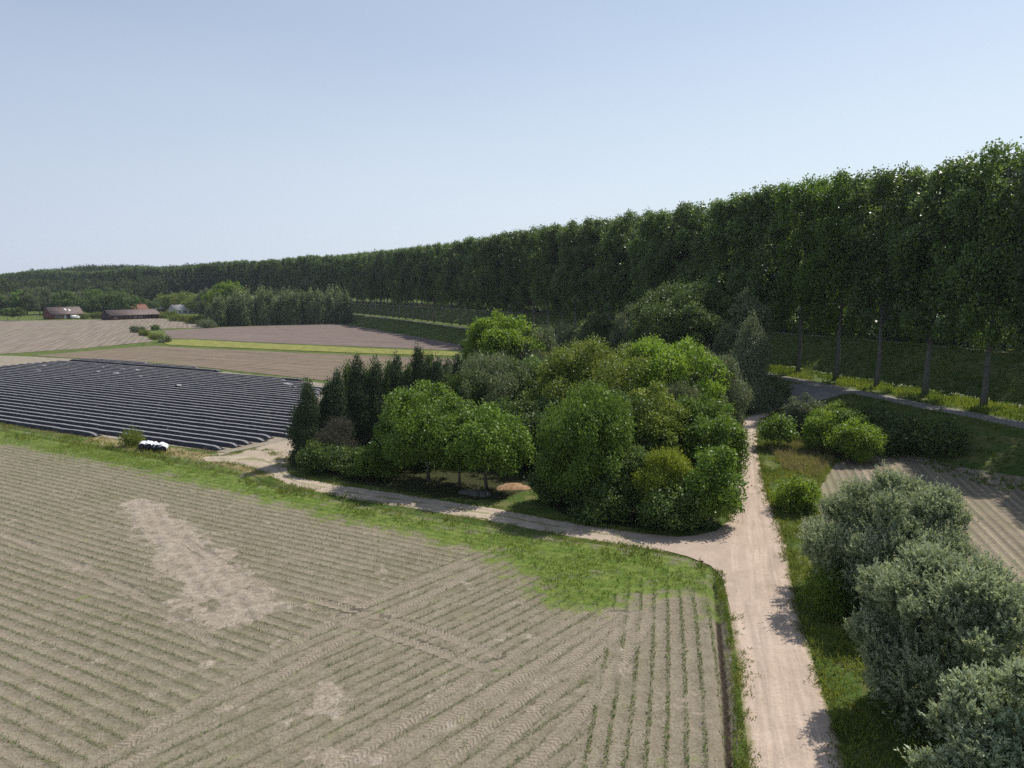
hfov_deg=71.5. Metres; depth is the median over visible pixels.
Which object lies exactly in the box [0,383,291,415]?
plastic row
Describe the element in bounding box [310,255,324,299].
poplar tree
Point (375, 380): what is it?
cypress tree
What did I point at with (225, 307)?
young poplar tree
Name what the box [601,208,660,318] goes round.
poplar tree
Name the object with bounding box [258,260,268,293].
poplar tree
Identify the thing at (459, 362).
cypress tree
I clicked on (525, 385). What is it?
broadleaf tree
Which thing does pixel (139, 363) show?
plastic row
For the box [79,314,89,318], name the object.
shrub
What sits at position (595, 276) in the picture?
poplar tree
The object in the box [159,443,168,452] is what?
film roll
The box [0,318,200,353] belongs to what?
bare field
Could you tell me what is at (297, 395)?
plastic row
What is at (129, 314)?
long barn
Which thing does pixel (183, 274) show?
poplar tree
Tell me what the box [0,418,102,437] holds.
plastic row
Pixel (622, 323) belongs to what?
willow tree
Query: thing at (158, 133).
sky
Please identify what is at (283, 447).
farm yard
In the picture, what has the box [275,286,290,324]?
young poplar tree
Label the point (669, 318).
broadleaf tree
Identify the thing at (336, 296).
young poplar tree
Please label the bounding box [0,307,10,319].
tree
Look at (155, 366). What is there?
plastic row
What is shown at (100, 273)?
poplar tree
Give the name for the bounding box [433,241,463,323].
poplar tree
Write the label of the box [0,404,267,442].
plastic row
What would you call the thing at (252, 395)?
plastic row
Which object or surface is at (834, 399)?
tall grass
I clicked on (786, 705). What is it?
dirt road
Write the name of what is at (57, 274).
poplar tree
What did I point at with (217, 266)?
poplar tree
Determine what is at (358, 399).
cypress tree
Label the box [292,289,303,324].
young poplar tree
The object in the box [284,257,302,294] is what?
poplar tree
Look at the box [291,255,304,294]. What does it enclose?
poplar tree
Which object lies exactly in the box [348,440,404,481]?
leafy shrub
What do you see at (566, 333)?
leafy shrub
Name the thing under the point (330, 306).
young poplar tree
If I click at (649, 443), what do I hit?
broadleaf tree
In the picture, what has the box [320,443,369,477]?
leafy shrub
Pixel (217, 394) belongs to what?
plastic row
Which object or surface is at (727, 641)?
grass
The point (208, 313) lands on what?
young poplar tree
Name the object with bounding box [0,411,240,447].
plastic row
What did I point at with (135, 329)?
shrub
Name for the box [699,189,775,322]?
poplar tree
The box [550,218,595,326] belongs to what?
poplar tree
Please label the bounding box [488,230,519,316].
poplar tree
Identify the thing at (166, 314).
shrub
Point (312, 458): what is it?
leafy shrub
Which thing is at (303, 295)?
young poplar tree
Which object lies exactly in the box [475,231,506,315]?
poplar tree
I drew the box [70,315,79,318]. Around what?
parked van
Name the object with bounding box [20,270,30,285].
poplar tree
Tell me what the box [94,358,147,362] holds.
plastic row
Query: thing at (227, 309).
young poplar tree
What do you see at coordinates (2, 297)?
farm tree
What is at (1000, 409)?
tall grass
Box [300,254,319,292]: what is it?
poplar tree
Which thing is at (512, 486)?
soil heap
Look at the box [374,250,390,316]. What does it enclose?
poplar tree
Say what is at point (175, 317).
shrub
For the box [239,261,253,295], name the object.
poplar tree
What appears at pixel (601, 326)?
round tree
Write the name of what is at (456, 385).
willow tree
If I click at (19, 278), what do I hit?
poplar tree
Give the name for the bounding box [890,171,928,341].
poplar tree
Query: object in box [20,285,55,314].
farm tree
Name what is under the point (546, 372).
broadleaf tree
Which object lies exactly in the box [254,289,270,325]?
young poplar tree
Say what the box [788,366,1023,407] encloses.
cow parsley
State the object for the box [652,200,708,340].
poplar tree
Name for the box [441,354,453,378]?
cypress tree
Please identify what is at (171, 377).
plastic row
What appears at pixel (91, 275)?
poplar tree
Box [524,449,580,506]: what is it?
leafy shrub
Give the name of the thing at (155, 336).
shrub
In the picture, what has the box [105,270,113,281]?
poplar tree
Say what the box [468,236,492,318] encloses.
poplar tree
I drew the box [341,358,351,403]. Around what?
cypress tree
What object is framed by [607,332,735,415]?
broadleaf tree
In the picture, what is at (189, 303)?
farm tree
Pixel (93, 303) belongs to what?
farm tree
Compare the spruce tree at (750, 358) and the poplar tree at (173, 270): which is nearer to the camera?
the spruce tree at (750, 358)
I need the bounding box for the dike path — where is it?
[253,300,1012,352]
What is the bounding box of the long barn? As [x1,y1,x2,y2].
[100,309,159,319]
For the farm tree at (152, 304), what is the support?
on the ground at (414, 481)
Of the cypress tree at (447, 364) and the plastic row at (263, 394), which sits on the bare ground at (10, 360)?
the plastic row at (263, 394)
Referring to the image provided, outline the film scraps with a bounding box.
[41,365,295,386]
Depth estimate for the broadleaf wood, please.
552.75 m
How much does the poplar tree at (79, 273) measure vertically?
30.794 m
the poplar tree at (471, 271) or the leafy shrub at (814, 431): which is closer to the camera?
the leafy shrub at (814, 431)
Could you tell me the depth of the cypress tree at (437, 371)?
80.63 m
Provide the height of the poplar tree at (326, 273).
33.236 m
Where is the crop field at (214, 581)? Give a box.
[0,427,738,767]
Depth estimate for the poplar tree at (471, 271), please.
257.08 m
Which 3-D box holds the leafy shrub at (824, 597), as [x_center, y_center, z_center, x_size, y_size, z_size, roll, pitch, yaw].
[17.413,11.367,39.182,2.922,3.761,3.277,0,8,0]
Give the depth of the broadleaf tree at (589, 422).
55.64 m
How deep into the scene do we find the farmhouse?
460.96 m
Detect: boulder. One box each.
[458,489,468,494]
[467,489,479,496]
[479,490,491,496]
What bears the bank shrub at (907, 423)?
on the ground at (414, 481)
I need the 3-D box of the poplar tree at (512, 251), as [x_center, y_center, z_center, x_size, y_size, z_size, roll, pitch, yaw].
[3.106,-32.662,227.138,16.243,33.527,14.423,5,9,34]
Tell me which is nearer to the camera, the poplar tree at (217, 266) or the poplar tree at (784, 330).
the poplar tree at (784, 330)
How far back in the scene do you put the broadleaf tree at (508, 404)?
72.76 m
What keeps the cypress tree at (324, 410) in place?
on the ground at (414, 481)
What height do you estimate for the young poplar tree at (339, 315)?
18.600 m
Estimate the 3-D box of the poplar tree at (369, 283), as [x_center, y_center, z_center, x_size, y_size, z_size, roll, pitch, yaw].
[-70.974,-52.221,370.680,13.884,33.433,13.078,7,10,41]
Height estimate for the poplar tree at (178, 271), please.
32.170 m
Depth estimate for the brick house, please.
398.42 m
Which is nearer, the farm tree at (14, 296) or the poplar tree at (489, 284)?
the poplar tree at (489, 284)
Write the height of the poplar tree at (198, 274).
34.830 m
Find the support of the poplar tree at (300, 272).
on the ground at (414, 481)
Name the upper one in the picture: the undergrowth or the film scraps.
the undergrowth
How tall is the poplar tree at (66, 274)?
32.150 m
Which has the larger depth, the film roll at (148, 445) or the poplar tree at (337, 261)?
the poplar tree at (337, 261)
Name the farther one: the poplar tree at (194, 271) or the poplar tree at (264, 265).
the poplar tree at (194, 271)
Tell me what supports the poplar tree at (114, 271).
on the ground at (414, 481)
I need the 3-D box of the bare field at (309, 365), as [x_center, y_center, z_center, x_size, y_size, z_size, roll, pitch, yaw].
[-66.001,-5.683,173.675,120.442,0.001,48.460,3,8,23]
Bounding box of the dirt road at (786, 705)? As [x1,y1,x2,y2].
[727,403,844,767]
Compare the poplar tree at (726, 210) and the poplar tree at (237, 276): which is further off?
the poplar tree at (237, 276)
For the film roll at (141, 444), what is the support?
on the ground at (414, 481)
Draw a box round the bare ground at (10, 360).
[0,355,324,452]
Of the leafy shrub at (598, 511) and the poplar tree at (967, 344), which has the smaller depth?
the leafy shrub at (598, 511)
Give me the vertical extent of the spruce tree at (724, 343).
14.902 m
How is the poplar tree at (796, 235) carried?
on the ground at (414, 481)
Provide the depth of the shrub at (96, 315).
400.77 m
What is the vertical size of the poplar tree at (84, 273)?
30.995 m
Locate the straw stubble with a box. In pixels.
[0,433,738,767]
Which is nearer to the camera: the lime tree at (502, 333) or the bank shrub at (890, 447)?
the bank shrub at (890, 447)
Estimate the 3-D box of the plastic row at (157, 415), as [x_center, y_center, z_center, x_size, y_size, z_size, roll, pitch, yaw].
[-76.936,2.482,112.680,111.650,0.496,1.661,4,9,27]
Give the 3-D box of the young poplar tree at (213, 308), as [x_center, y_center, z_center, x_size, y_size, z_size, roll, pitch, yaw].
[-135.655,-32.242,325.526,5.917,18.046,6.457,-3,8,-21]
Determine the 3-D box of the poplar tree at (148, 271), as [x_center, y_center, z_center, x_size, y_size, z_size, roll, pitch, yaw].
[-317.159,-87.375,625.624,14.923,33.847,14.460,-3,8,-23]
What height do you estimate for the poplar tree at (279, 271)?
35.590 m
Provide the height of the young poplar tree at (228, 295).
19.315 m
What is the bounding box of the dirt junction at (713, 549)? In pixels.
[645,523,750,613]
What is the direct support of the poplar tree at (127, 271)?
on the ground at (414, 481)
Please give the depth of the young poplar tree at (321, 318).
341.59 m
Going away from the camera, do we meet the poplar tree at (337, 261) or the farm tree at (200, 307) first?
the farm tree at (200, 307)
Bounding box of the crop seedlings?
[0,432,725,767]
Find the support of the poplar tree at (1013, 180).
on the ground at (414, 481)
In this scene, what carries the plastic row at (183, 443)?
on the bare ground at (10, 360)
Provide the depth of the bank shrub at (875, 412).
82.60 m
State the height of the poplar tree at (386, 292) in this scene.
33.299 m
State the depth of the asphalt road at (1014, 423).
92.87 m
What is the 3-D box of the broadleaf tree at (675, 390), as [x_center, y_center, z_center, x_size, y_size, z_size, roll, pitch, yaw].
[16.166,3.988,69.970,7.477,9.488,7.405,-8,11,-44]
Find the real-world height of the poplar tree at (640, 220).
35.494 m
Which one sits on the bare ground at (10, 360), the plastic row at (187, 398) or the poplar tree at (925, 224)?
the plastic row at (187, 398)
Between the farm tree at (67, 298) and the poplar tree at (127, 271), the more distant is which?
the poplar tree at (127, 271)
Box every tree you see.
[0,292,9,309]
[0,292,16,309]
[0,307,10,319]
[7,289,45,314]
[9,307,26,320]
[10,272,14,281]
[16,272,21,282]
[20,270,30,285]
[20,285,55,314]
[32,270,38,279]
[38,269,48,280]
[45,270,53,281]
[48,290,82,309]
[51,270,60,281]
[54,269,65,281]
[63,270,73,282]
[66,271,76,283]
[73,290,87,311]
[76,271,83,279]
[76,289,104,308]
[79,296,105,313]
[80,271,87,279]
[88,271,96,282]
[95,287,140,309]
[96,271,104,282]
[102,270,109,281]
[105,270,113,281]
[109,268,117,282]
[115,268,123,283]
[118,267,131,280]
[122,266,132,280]
[129,266,140,283]
[129,294,147,305]
[132,266,143,282]
[138,266,152,281]
[143,266,156,281]
[145,299,160,310]
[149,267,162,278]
[152,268,163,278]
[153,290,197,307]
[161,267,169,277]
[165,267,174,291]
[170,267,178,293]
[175,267,186,291]
[178,294,202,311]
[179,264,193,289]
[184,265,198,287]
[189,264,201,293]
[193,287,212,315]
[195,263,209,290]
[199,279,251,307]
[201,262,216,288]
[203,298,211,319]
[208,262,221,287]
[209,295,218,321]
[212,294,228,326]
[213,260,229,283]
[219,293,228,325]
[220,261,234,283]
[224,289,230,305]
[224,295,231,325]
[227,295,240,325]
[228,261,241,282]
[229,291,239,325]
[232,259,248,290]
[235,285,244,324]
[237,293,252,325]
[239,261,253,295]
[243,261,258,298]
[244,285,254,309]
[246,295,256,325]
[248,261,261,294]
[253,287,259,319]
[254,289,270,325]
[256,284,269,325]
[256,296,266,325]
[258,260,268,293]
[260,258,274,292]
[266,287,276,324]
[267,258,279,296]
[269,259,284,294]
[273,296,281,324]
[274,257,288,296]
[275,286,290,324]
[281,290,293,324]
[282,256,295,294]
[283,377,323,467]
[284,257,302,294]
[288,291,300,324]
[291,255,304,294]
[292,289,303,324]
[296,254,314,293]
[298,289,303,323]
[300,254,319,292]
[301,291,306,323]
[303,292,314,324]
[304,256,323,294]
[306,287,317,323]
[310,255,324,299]
[314,289,330,323]
[318,254,333,295]
[318,374,332,402]
[318,389,335,431]
[322,257,335,293]
[323,286,335,323]
[325,287,335,323]
[325,366,358,450]
[327,256,342,292]
[332,256,349,297]
[333,291,347,323]
[334,284,341,321]
[334,293,338,323]
[338,254,354,303]
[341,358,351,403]
[342,286,353,323]
[343,252,359,313]
[345,349,381,449]
[349,251,369,313]
[355,253,378,314]
[362,361,370,384]
[363,252,383,315]
[365,354,395,450]
[369,252,386,315]
[370,379,476,480]
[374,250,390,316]
[378,249,398,316]
[381,358,392,396]
[382,349,410,428]
[383,249,404,317]
[389,248,414,318]
[397,247,420,319]
[402,360,413,392]
[407,338,434,406]
[408,244,426,320]
[413,244,430,320]
[417,245,441,321]
[423,348,433,376]
[426,241,450,322]
[428,366,493,412]
[429,352,448,401]
[432,409,483,486]
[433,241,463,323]
[433,398,536,490]
[441,239,465,324]
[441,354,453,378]
[445,348,536,411]
[448,349,464,389]
[452,238,475,326]
[455,236,486,320]
[458,338,502,362]
[459,308,546,367]
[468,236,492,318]
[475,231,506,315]
[478,357,542,405]
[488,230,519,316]
[492,394,579,460]
[492,395,535,460]
[495,231,531,321]
[505,321,562,362]
[509,350,554,400]
[510,227,550,328]
[520,332,688,406]
[525,357,608,405]
[526,223,563,327]
[531,377,638,504]
[539,223,573,328]
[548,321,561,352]
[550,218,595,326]
[567,217,608,318]
[573,312,618,353]
[574,385,663,454]
[584,214,641,321]
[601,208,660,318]
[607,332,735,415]
[608,301,652,354]
[624,276,739,368]
[625,207,675,307]
[625,377,698,465]
[628,213,641,296]
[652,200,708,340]
[654,378,712,460]
[656,388,737,468]
[673,198,737,315]
[675,341,755,429]
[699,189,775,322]
[706,319,739,360]
[724,181,808,335]
[724,287,773,368]
[725,306,795,414]
[766,173,843,372]
[766,213,802,332]
[791,167,895,380]
[801,193,838,334]
[836,160,932,385]
[882,154,996,395]
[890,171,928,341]
[927,136,1023,405]
[964,169,1017,346]
[991,149,1023,349]
[996,143,1023,356]
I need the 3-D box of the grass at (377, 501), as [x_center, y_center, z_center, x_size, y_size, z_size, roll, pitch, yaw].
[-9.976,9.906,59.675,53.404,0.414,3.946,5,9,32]
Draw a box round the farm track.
[204,456,680,554]
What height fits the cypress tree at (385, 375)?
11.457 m
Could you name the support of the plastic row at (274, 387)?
on the bare ground at (10, 360)
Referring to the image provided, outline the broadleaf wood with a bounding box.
[0,273,221,302]
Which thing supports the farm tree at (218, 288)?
on the ground at (414, 481)
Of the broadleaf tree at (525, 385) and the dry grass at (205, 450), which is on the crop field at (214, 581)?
the dry grass at (205, 450)
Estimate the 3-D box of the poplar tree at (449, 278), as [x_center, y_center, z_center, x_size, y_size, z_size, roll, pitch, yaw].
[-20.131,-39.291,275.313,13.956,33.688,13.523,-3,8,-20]
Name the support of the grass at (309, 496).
on the crop field at (214, 581)
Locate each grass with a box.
[0,423,290,475]
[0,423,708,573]
[0,428,711,605]
[203,447,711,535]
[210,458,707,565]
[358,319,1023,496]
[515,313,1023,408]
[530,335,1023,420]
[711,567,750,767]
[751,408,869,767]
[756,408,948,767]
[768,428,834,476]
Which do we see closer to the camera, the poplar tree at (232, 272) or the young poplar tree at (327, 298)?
the young poplar tree at (327, 298)
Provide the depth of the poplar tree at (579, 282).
184.41 m
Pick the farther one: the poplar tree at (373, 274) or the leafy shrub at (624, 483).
the poplar tree at (373, 274)
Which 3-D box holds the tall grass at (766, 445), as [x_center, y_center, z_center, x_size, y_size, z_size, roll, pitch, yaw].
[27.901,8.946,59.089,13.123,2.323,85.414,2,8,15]
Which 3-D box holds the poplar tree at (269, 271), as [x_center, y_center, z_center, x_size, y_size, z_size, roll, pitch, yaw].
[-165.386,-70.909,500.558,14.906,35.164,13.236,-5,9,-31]
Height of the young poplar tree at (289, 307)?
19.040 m
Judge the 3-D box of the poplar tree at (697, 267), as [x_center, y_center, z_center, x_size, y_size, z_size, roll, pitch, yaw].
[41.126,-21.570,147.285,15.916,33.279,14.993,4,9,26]
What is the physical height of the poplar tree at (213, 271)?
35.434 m
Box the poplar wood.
[23,246,996,326]
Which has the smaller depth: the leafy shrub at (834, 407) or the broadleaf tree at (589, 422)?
the broadleaf tree at (589, 422)
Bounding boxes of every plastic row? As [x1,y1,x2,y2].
[0,366,319,396]
[0,368,315,397]
[0,369,299,398]
[0,371,301,400]
[0,373,300,403]
[0,375,298,405]
[0,377,297,407]
[0,378,294,410]
[0,380,294,412]
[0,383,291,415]
[0,385,294,419]
[0,387,291,422]
[0,390,291,425]
[0,392,289,428]
[0,395,285,432]
[0,398,288,437]
[0,401,272,439]
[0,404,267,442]
[0,407,252,445]
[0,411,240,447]
[0,415,223,451]
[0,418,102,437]
[3,365,320,394]
[10,365,320,392]
[18,364,321,390]
[27,363,322,389]
[35,362,308,385]
[41,362,309,384]
[50,361,286,380]
[58,360,304,381]
[69,359,221,371]
[81,358,197,367]
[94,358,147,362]
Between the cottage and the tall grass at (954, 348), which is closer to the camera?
the tall grass at (954, 348)
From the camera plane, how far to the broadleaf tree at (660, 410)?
63.93 m
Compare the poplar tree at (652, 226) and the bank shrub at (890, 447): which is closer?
the bank shrub at (890, 447)
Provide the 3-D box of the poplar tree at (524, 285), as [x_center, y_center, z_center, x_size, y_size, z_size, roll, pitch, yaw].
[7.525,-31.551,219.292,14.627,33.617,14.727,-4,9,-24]
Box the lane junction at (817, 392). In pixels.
[774,384,850,407]
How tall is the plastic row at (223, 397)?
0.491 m
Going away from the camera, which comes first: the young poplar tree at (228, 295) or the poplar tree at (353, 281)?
the young poplar tree at (228, 295)
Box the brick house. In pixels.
[42,306,83,318]
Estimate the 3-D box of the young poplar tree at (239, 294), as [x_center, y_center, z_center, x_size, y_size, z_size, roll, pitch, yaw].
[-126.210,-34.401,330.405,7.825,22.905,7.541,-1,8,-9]
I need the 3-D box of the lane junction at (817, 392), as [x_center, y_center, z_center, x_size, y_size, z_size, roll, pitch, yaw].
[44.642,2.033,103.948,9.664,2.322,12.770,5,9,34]
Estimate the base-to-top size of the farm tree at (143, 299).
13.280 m
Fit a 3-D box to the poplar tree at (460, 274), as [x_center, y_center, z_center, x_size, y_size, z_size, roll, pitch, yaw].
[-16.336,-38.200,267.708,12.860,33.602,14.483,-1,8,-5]
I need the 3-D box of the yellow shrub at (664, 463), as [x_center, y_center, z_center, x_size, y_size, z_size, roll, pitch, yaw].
[11.771,7.542,55.320,5.787,6.415,6.363,0,8,0]
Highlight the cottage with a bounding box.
[167,303,197,313]
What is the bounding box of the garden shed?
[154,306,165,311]
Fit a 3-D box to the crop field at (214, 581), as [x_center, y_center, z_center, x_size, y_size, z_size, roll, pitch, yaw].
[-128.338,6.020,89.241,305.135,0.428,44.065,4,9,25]
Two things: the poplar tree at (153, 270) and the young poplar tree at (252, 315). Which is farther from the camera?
the poplar tree at (153, 270)
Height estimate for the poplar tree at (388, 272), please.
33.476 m
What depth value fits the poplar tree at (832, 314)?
111.24 m
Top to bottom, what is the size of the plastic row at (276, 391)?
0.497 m
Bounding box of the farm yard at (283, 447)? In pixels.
[202,440,294,472]
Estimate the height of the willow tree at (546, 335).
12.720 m
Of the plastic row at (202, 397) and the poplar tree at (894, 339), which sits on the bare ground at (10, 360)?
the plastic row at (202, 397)
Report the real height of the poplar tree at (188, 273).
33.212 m
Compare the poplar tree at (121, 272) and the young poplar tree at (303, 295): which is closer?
the young poplar tree at (303, 295)
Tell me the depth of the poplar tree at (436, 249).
289.77 m
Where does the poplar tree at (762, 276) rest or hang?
on the ground at (414, 481)
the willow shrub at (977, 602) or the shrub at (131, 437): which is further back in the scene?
the shrub at (131, 437)
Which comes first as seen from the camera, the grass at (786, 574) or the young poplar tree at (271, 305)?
the grass at (786, 574)
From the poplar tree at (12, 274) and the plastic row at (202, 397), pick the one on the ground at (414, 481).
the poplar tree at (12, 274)
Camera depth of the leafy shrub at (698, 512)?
52.15 m
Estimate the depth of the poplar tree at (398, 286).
327.76 m
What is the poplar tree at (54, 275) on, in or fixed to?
on the ground at (414, 481)
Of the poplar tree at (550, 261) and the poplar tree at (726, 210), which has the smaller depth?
the poplar tree at (726, 210)
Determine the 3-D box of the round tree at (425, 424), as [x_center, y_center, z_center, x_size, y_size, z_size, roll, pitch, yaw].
[-7.773,4.484,65.828,10.388,9.625,11.071,0,8,0]
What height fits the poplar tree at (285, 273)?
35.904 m
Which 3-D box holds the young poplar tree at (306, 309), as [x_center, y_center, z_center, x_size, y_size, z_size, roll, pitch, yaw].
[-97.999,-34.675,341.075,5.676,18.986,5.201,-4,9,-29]
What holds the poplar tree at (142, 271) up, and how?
on the ground at (414, 481)
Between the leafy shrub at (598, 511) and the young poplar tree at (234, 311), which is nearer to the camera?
the leafy shrub at (598, 511)
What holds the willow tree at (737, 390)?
on the ground at (414, 481)
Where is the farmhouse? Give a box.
[118,302,148,308]
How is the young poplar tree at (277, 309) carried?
on the ground at (414, 481)
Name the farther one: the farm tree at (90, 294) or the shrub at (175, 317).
the farm tree at (90, 294)
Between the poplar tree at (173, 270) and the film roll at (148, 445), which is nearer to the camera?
the film roll at (148, 445)
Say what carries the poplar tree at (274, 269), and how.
on the ground at (414, 481)
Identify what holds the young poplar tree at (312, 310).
on the ground at (414, 481)
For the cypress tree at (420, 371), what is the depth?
79.82 m
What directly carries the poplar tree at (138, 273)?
on the ground at (414, 481)
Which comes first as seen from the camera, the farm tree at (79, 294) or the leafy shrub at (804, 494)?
the leafy shrub at (804, 494)
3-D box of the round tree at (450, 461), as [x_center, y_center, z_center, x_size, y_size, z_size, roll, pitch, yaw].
[-4.751,5.938,63.879,5.101,7.268,4.925,-4,9,-27]
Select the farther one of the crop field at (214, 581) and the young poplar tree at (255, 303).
the young poplar tree at (255, 303)
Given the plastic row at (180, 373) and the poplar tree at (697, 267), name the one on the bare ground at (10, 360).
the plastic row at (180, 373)
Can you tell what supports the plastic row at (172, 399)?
on the bare ground at (10, 360)
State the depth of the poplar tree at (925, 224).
94.03 m
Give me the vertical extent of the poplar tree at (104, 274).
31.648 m
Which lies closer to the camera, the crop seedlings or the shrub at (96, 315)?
the crop seedlings
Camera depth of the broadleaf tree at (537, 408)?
70.94 m
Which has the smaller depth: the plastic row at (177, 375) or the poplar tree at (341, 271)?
the plastic row at (177, 375)
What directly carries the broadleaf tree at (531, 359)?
on the ground at (414, 481)
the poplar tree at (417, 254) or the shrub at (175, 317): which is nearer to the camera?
the poplar tree at (417, 254)
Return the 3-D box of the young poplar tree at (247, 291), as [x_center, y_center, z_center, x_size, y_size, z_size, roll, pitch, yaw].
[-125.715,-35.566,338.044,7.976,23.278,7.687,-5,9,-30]
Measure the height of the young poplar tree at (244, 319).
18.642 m
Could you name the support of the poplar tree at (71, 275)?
on the ground at (414, 481)
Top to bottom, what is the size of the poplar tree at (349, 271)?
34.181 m
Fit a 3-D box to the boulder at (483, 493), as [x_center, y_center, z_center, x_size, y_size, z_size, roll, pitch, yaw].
[-2.447,9.472,61.895,1.145,0.531,1.085,-8,11,-44]
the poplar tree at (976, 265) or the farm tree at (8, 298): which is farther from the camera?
the farm tree at (8, 298)
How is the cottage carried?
on the ground at (414, 481)
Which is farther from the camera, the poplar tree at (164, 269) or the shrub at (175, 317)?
the poplar tree at (164, 269)
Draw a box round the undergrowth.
[542,297,1020,352]
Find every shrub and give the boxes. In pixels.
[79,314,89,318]
[88,311,101,318]
[118,425,146,447]
[129,323,146,332]
[137,329,151,335]
[148,324,160,329]
[148,333,164,339]
[157,334,171,342]
[158,309,179,317]
[166,313,187,320]
[186,314,204,322]
[195,317,216,327]
[294,438,344,474]
[312,411,361,451]
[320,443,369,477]
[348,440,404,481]
[399,435,440,470]
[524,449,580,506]
[549,322,583,357]
[561,477,637,525]
[589,436,653,517]
[626,443,695,520]
[635,484,699,532]
[653,473,715,530]
[680,400,754,484]
[680,442,751,525]
[754,412,801,445]
[760,373,792,403]
[766,473,826,514]
[778,392,827,430]
[796,459,984,619]
[797,560,857,620]
[799,406,840,453]
[806,399,860,417]
[823,415,889,463]
[824,405,871,453]
[841,535,1023,748]
[848,400,899,424]
[867,423,919,456]
[873,407,940,453]
[893,651,1023,767]
[907,413,975,457]
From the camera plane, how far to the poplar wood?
770.97 m
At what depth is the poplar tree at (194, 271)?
572.43 m
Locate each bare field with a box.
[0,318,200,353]
[34,346,460,380]
[163,324,462,350]
[818,452,1023,581]
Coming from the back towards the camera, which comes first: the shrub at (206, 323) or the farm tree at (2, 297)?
the farm tree at (2, 297)
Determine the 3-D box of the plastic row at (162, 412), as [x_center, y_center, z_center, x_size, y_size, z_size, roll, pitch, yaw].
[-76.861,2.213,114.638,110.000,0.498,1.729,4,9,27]
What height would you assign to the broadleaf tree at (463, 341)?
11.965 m
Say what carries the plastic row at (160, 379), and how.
on the bare ground at (10, 360)
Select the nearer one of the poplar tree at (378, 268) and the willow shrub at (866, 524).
the willow shrub at (866, 524)
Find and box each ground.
[0,295,1023,767]
[164,340,458,355]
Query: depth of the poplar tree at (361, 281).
376.08 m
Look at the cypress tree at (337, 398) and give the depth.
74.02 m
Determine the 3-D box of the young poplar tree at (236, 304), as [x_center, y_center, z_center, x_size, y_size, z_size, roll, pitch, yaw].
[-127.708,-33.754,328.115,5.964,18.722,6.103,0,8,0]
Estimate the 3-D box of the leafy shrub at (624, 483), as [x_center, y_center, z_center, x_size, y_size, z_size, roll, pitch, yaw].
[8.836,7.237,56.933,5.832,6.582,6.141,0,8,0]
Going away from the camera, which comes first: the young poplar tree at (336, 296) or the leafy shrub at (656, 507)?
the leafy shrub at (656, 507)
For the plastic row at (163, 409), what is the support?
on the bare ground at (10, 360)
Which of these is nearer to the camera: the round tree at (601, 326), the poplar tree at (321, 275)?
the round tree at (601, 326)
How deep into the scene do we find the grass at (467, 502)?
60.72 m
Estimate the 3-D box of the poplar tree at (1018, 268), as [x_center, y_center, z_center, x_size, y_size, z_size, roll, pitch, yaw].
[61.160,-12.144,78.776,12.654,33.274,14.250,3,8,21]
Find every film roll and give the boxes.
[138,441,144,450]
[145,441,152,450]
[153,442,158,450]
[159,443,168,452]
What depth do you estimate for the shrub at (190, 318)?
356.43 m
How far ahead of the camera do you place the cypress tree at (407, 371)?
83.27 m
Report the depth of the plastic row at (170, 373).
145.02 m
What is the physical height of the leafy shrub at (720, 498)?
6.722 m
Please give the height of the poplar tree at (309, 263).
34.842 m
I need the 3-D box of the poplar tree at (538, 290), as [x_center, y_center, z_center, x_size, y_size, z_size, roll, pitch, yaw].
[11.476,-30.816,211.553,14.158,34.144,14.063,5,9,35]
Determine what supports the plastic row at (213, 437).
on the bare ground at (10, 360)
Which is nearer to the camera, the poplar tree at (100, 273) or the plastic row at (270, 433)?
the plastic row at (270, 433)
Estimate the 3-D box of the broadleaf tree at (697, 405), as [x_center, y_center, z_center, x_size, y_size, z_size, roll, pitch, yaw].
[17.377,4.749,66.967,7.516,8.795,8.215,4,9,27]
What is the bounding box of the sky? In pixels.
[0,0,1023,273]
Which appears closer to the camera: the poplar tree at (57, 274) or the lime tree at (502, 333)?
the lime tree at (502, 333)
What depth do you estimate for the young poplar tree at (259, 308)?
331.29 m
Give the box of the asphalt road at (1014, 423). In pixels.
[354,314,1023,428]
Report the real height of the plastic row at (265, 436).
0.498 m
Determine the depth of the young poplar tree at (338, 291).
352.46 m
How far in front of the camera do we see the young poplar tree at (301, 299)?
342.01 m
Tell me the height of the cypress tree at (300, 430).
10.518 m
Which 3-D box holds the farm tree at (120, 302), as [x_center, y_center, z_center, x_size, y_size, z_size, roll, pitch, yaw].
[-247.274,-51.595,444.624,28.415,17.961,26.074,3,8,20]
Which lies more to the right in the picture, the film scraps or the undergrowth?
the undergrowth
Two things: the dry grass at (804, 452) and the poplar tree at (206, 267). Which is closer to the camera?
the dry grass at (804, 452)
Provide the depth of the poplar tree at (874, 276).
103.15 m
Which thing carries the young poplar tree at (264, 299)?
on the ground at (414, 481)
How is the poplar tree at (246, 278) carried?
on the ground at (414, 481)
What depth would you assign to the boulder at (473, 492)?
61.77 m
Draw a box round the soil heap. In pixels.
[496,483,530,489]
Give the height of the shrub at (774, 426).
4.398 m
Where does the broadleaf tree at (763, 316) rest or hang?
on the ground at (414, 481)
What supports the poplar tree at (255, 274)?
on the ground at (414, 481)
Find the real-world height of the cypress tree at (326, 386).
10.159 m

